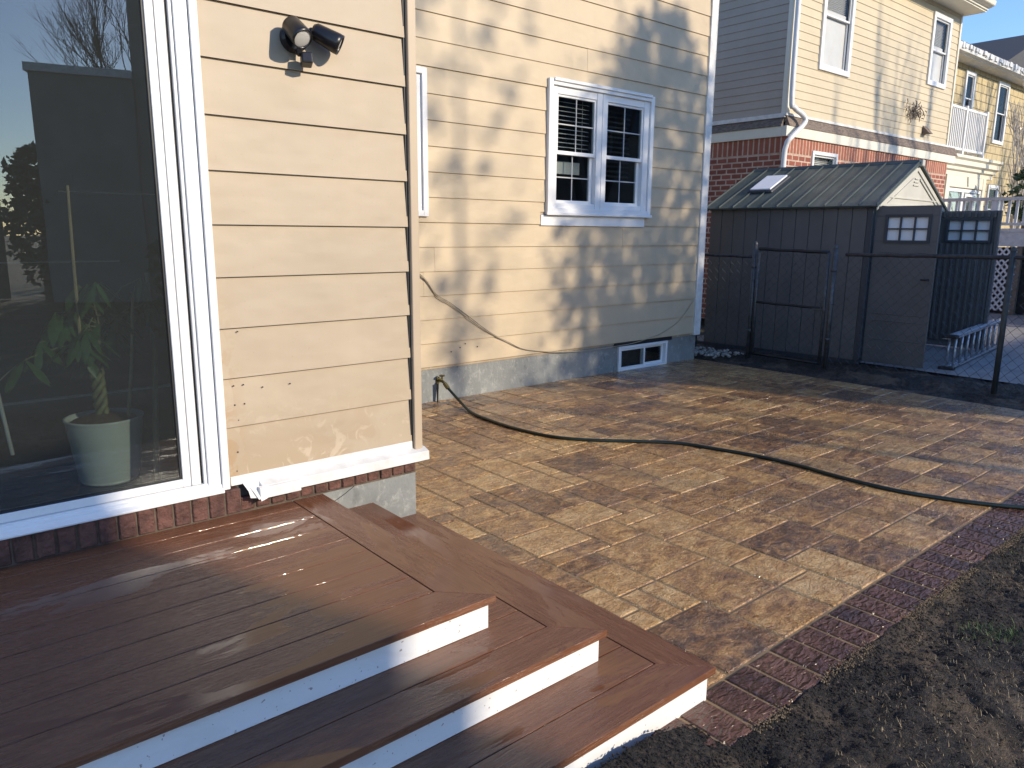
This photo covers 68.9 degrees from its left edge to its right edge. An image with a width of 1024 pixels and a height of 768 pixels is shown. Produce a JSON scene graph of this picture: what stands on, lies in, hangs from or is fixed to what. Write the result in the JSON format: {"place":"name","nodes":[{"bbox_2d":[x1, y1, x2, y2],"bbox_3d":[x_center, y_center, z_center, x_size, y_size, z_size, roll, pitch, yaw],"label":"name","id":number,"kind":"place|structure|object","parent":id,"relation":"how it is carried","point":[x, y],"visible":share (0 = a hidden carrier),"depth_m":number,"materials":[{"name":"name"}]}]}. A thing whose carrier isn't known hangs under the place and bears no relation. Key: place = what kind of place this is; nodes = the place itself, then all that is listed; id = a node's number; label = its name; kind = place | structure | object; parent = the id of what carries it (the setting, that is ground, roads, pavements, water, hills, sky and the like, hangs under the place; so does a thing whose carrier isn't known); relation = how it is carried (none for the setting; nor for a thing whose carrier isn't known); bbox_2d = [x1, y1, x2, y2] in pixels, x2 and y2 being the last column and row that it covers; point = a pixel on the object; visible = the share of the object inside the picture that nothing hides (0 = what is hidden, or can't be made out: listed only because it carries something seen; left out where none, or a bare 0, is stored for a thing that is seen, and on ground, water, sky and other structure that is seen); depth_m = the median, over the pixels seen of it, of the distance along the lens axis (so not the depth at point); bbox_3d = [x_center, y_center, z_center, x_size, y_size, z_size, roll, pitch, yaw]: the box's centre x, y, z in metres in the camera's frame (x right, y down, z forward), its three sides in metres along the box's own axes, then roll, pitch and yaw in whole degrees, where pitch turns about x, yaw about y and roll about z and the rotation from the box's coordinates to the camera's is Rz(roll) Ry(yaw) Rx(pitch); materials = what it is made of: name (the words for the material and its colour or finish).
{"place":"outdoors","nodes":[
{"label":"outdoors","id":0,"kind":"place"},
{"bbox_2d":[415,358,1023,746],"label":"patio","id":1,"kind":"structure","parent":0,"point":[723,641],"depth_m":4.57,"materials":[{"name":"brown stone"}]},
{"bbox_2d":[443,382,1023,509],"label":"garden hose","id":2,"kind":"object","parent":1,"relation":"on","point":[901,491],"visible":1,"depth_m":5.11,"materials":[{"name":"black rubber"}]},
{"bbox_2d":[594,531,1023,767],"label":"soil","id":3,"kind":"structure","parent":0,"point":[1008,726],"depth_m":2.45,"materials":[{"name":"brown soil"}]},
{"bbox_2d":[747,527,1023,734],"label":"sand grains","id":4,"kind":"object","parent":3,"relation":"on","point":[1021,530],"visible":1,"depth_m":3.01},
{"bbox_2d":[957,551,1023,651],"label":"grass tufts","id":5,"kind":"object","parent":3,"relation":"on","point":[1012,631],"visible":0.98,"depth_m":2.93,"materials":[{"name":"green plant"}]},
{"bbox_2d":[697,318,1014,383],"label":"ground","id":6,"kind":"structure","parent":0,"point":[702,325],"depth_m":9.64,"materials":[{"name":"brown soil"}]},
{"bbox_2d":[0,494,715,767],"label":"deck steps","id":7,"kind":"structure","parent":6,"relation":"on","point":[320,631],"depth_m":2.21,"materials":[{"name":"brown wood"}]},
{"bbox_2d":[0,0,718,568],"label":"house","id":8,"kind":"structure","parent":6,"relation":"on","point":[266,212],"depth_m":4.34,"materials":[{"name":"beige wood"}]},
{"bbox_2d":[0,394,14,455],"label":"metal pole","id":9,"kind":"object","parent":8,"relation":"on","point":[7,432],"visible":1,"depth_m":2.94,"materials":[{"name":"metal"}]},
{"bbox_2d":[0,185,164,486],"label":"potted plant","id":10,"kind":"object","parent":8,"relation":"on","point":[105,440],"visible":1,"depth_m":3.04,"materials":[{"name":"green plant"}]},
{"bbox_2d":[0,0,230,540],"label":"patio door","id":11,"kind":"structure","parent":8,"relation":"in","point":[169,28],"depth_m":2.82,"materials":[{"name":"white plastic"}]},
{"bbox_2d":[144,273,159,480],"bbox_3d":[-1.595,-0.051,3.322,0.035,0.851,0.592,-4,12,-22],"label":"wooden stick","id":12,"kind":"object","parent":8,"relation":"on","point":[155,412],"visible":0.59,"depth_m":3.29,"materials":[{"name":"brown wood"}]},
{"bbox_2d":[279,15,344,67],"bbox_3d":[-0.778,-1.348,2.962,0.254,0.177,0.150,-9,15,-39],"label":"floodlight","id":13,"kind":"object","parent":8,"relation":"attached to","point":[297,36],"visible":1,"depth_m":2.94,"materials":[{"name":"black plastic"}]},
{"bbox_2d":[416,66,428,216],"bbox_3d":[-1.159,-1.944,5.901,1.140,1.190,0.070,-9,15,-39],"label":"window","id":14,"kind":"structure","parent":8,"relation":"in","point":[421,72],"depth_m":6.21,"materials":[{"name":"white plastic"}]},
{"bbox_2d":[420,274,692,351],"bbox_3d":[0.620,-0.810,7.648,4.069,1.003,0.011,-9,15,-39],"label":"cable","id":15,"kind":"object","parent":8,"relation":"attached to","point":[515,345],"visible":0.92,"depth_m":7.05,"materials":[{"name":"black rubber"}]},
{"bbox_2d":[540,77,654,226],"bbox_3d":[0.675,-2.350,7.838,1.604,1.363,0.772,-9,15,-39],"label":"window","id":16,"kind":"structure","parent":8,"relation":"in","point":[599,138],"depth_m":7.74,"materials":[{"name":"white plastic"}]},
{"bbox_2d":[613,336,671,371],"bbox_3d":[1.406,-0.346,8.655,1.040,0.368,0.322,-9,15,-39],"label":"basement window","id":17,"kind":"structure","parent":8,"relation":"in","point":[648,352],"depth_m":8.74,"materials":[{"name":"white plastic"}]},
{"bbox_2d":[637,489,1023,746],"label":"patio border","id":18,"kind":"object","parent":6,"relation":"on","point":[718,724],"visible":0.91,"depth_m":2.86,"materials":[{"name":"brick"}]},
{"bbox_2d":[701,0,996,317],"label":"neighbour house","id":19,"kind":"structure","parent":6,"relation":"on","point":[811,82],"depth_m":12.93,"materials":[{"name":"yellow"}]},
{"bbox_2d":[811,151,837,165],"bbox_3d":[5.231,-3.538,13.159,0.870,1.000,0.540,-9,15,-39],"label":"window","id":20,"kind":"structure","parent":19,"relation":"in","point":[818,158],"depth_m":12.98,"materials":[{"name":"white plastic"}]},
{"bbox_2d":[818,0,856,77],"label":"window","id":21,"kind":"structure","parent":19,"relation":"in","point":[834,23],"depth_m":12.72,"materials":[{"name":"white plastic"}]},
{"bbox_2d":[926,11,952,89],"bbox_3d":[8.523,-6.793,15.357,0.900,1.360,0.540,-9,15,-39],"label":"window","id":22,"kind":"structure","parent":19,"relation":"in","point":[940,21],"depth_m":15.29,"materials":[{"name":"white plastic"}]},
{"bbox_2d":[943,40,1023,246],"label":"house","id":23,"kind":"structure","parent":6,"relation":"on","point":[988,86],"depth_m":19.76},
{"bbox_2d":[947,187,980,210],"bbox_3d":[10.703,-3.633,17.882,2.060,2.000,0.063,-9,15,-39],"label":"glass door","id":24,"kind":"structure","parent":23,"relation":"in","point":[973,192],"depth_m":17.70,"materials":[{"name":"white glass"}]},
{"bbox_2d":[962,70,976,109],"bbox_3d":[12.068,-7.689,20.207,0.680,1.350,0.540,-9,15,-39],"label":"window","id":25,"kind":"structure","parent":23,"relation":"in","point":[970,76],"depth_m":20.11,"materials":[{"name":"white plastic"}]},
{"bbox_2d":[986,185,998,210],"bbox_3d":[14.120,-5.251,22.487,0.850,1.400,0.540,-9,15,-39],"label":"window","id":26,"kind":"structure","parent":23,"relation":"in","point":[990,188],"depth_m":22.41,"materials":[{"name":"white plastic"}]},
{"bbox_2d":[991,81,1010,145],"bbox_3d":[14.008,-7.871,21.842,0.900,1.690,0.540,-9,15,-39],"label":"window","id":27,"kind":"structure","parent":23,"relation":"in","point":[996,135],"depth_m":21.87,"materials":[{"name":"white plastic"}]},
{"bbox_2d":[971,35,1023,67],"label":"distant house","id":28,"kind":"structure","parent":6,"relation":"on","point":[1010,49],"depth_m":38.84,"materials":[{"name":"grey"}]},
{"bbox_2d":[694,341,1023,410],"bbox_3d":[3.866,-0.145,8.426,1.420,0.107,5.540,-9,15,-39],"label":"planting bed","id":29,"kind":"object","parent":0,"point":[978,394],"visible":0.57,"depth_m":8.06,"materials":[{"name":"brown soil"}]},
{"bbox_2d":[694,346,743,358],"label":"pebbles","id":30,"kind":"object","parent":29,"relation":"on","point":[708,352],"visible":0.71,"depth_m":9.30,"materials":[{"name":"grey gravel"}]},
{"bbox_2d":[695,241,1023,393],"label":"chain link fence","id":31,"kind":"object","parent":29,"relation":"on","point":[1012,257],"visible":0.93,"depth_m":7.79,"materials":[{"name":"metal"}]},
{"bbox_2d":[750,247,830,364],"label":"fence gate","id":32,"kind":"structure","parent":31,"relation":"attached to","point":[813,307],"depth_m":8.72,"materials":[{"name":"metal"}]},
{"bbox_2d":[697,312,1023,384],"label":"driveway","id":33,"kind":"structure","parent":0,"point":[1006,359],"depth_m":9.30,"materials":[{"name":"concrete"}]},
{"bbox_2d":[704,159,1002,367],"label":"garden shed","id":34,"kind":"structure","parent":33,"relation":"on","point":[896,207],"depth_m":9.42,"materials":[{"name":"grey plastic"}]},
{"bbox_2d":[861,205,942,367],"bbox_3d":[4.467,-1.119,8.598,0.093,1.815,0.680,-9,15,-39],"label":"door","id":35,"kind":"structure","parent":34,"relation":"in","point":[898,229],"depth_m":8.57,"materials":[{"name":"grey plastic"}]},
{"bbox_2d":[926,210,1002,348],"bbox_3d":[6.068,-1.407,10.085,0.081,1.815,0.740,-10,16,-43],"label":"door","id":36,"kind":"structure","parent":34,"relation":"in","point":[961,232],"depth_m":10.05,"materials":[{"name":"grey plastic"}]},
{"bbox_2d":[938,318,1000,370],"bbox_3d":[5.883,-0.543,9.488,0.165,0.404,2.630,11,16,42],"label":"ladder","id":37,"kind":"object","parent":33,"relation":"on","point":[952,364],"visible":0.85,"depth_m":9.25,"materials":[{"name":"metal"}]},
{"bbox_2d":[996,72,1023,246],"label":"ornamental tree","id":38,"kind":"object","parent":33,"relation":"on","point":[1017,139],"visible":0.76,"depth_m":18.48,"materials":[{"name":"brown plant"}]},
{"bbox_2d":[1001,167,1023,228],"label":"evergreen shrub","id":39,"kind":"object","parent":33,"relation":"on","point":[1018,177],"visible":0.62,"depth_m":17.54,"materials":[{"name":"green plant"}]},
{"bbox_2d":[943,197,1023,314],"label":"raised deck","id":40,"kind":"structure","parent":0,"point":[1011,237],"depth_m":14.68,"materials":[{"name":"white wood"}]},
{"bbox_2d":[961,0,1023,43],"label":"sky","id":41,"kind":"structure","parent":0,"point":[1005,19],"materials":[{"name":"blue"}]}
]}

